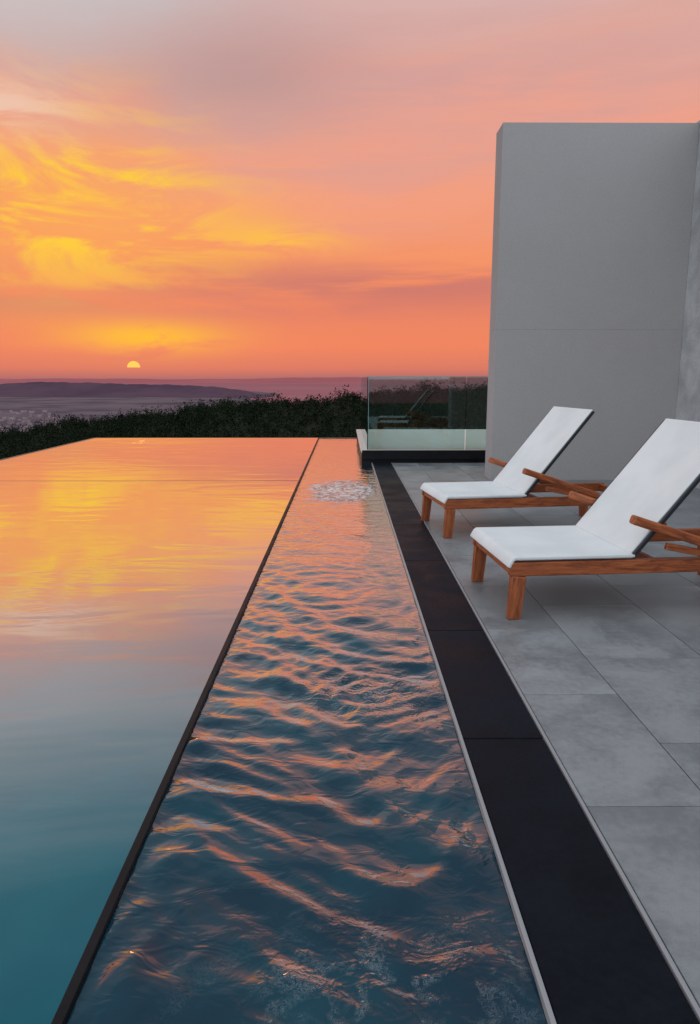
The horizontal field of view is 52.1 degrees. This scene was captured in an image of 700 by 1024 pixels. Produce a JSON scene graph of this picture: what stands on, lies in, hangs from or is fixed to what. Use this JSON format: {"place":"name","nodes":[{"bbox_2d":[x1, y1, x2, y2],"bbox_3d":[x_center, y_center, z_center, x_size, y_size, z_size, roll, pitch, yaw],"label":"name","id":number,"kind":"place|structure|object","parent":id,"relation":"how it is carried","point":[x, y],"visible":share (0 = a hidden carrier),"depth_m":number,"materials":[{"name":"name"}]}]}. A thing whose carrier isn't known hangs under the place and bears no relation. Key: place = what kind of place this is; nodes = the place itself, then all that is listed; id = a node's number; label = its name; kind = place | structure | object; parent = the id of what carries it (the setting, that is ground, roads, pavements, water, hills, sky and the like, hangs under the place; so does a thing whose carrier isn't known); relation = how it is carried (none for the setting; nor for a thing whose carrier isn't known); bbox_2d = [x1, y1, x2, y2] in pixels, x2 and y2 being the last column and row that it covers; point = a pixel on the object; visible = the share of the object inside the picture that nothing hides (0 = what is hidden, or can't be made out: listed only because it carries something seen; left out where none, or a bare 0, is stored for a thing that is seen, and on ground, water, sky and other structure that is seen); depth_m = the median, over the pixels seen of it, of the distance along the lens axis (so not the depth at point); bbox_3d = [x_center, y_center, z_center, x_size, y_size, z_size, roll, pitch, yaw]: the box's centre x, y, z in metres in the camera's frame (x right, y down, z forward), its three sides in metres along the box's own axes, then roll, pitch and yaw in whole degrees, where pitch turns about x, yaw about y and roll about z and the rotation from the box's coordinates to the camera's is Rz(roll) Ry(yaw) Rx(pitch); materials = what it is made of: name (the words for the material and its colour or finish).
{"place":"outdoors","nodes":[
{"label":"outdoors","id":0,"kind":"place"},
{"bbox_2d":[0,382,273,397],"bbox_3d":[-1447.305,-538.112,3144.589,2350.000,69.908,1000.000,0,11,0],"label":"hills","id":1,"kind":"structure","parent":0,"point":[52,389],"depth_m":2874.80,"materials":[{"name":"purple"}]},
{"bbox_2d":[0,391,278,436],"bbox_3d":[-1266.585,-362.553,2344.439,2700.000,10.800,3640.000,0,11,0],"label":"coastal plain","id":2,"kind":"structure","parent":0,"point":[87,407],"depth_m":1846.69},
{"bbox_2d":[0,410,59,433],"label":"distant town","id":3,"kind":"object","parent":2,"relation":"on","point":[12,419],"visible":0.53,"depth_m":1184.72},
{"bbox_2d":[0,377,487,458],"bbox_3d":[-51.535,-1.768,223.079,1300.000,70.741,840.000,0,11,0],"label":"hillside terrain","id":4,"kind":"structure","parent":0,"point":[308,426],"depth_m":237.04,"materials":[{"name":"green plant"}]},
{"bbox_2d":[0,438,356,1023],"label":"pool basin","id":5,"kind":"object","parent":4,"relation":"on","point":[69,998],"visible":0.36,"depth_m":2.27,"materials":[{"name":"black stone"}]},
{"bbox_2d":[0,438,317,1023],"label":"pool water","id":6,"kind":"structure","parent":5,"relation":"in","point":[129,567],"depth_m":3.93,"materials":[{"name":"orange liquid"}]},
{"bbox_2d":[66,438,546,1023],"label":"overflow channel water","id":7,"kind":"structure","parent":5,"relation":"in","point":[316,848],"depth_m":2.25,"materials":[{"name":"blue liquid"}]},
{"bbox_2d":[356,376,487,463],"bbox_3d":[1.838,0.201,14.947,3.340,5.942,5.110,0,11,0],"label":"glass railing","id":8,"kind":"object","parent":4,"relation":"on","point":[421,445],"visible":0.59,"depth_m":12.77,"materials":[{"name":"clear glass"}]},
{"bbox_2d":[393,463,699,1006],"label":"patio deck","id":9,"kind":"structure","parent":4,"relation":"on","point":[604,669],"depth_m":3.37,"materials":[{"name":"tile"}]},
{"bbox_2d":[420,406,607,537],"bbox_3d":[1.720,-0.419,6.829,1.938,1.134,0.972,-2,11,-8],"label":"sun lounger","id":10,"kind":"object","parent":9,"relation":"on","point":[538,453],"visible":0.94,"depth_m":6.63,"materials":[{"name":"white fabric"}]},
{"bbox_2d":[372,463,699,1023],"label":"slate gutter","id":11,"kind":"object","parent":9,"relation":"attached to","point":[595,950],"visible":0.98,"depth_m":2.22,"materials":[{"name":"stone"}]},
{"bbox_2d":[485,330,682,479],"bbox_3d":[3.253,-1.358,10.156,2.548,2.359,0.420,0,11,0],"label":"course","id":12,"kind":"object","parent":9,"relation":"on","point":[622,385],"visible":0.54,"depth_m":9.88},
{"bbox_2d":[490,122,699,330],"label":"course","id":13,"kind":"object","parent":12,"relation":"on","point":[592,226],"visible":0.86,"depth_m":9.49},
{"bbox_2d":[470,418,699,619],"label":"sun lounger","id":14,"kind":"object","parent":9,"relation":"on","point":[636,504],"visible":1,"depth_m":4.48,"materials":[{"name":"white fabric"}]},
{"bbox_2d":[675,120,699,488],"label":"wall slab","id":15,"kind":"structure","parent":9,"relation":"on","point":[688,402],"depth_m":9.47,"materials":[{"name":"concrete"}]},
{"bbox_2d":[0,383,487,405],"bbox_3d":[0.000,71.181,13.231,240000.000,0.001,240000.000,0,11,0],"label":"sea","id":16,"kind":"structure","parent":0,"point":[301,391],"depth_m":6164.36,"materials":[{"name":"purple liquid"}]},
{"bbox_2d":[0,377,487,382],"bbox_3d":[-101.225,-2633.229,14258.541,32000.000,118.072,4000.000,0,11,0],"label":"hills","id":17,"kind":"structure","parent":0,"point":[335,380],"depth_m":13514.75,"materials":[{"name":"purple"}]},
{"bbox_2d":[0,0,699,378],"label":"sky","id":18,"kind":"structure","parent":0,"point":[190,189],"materials":[{"name":"orange"}]}
]}

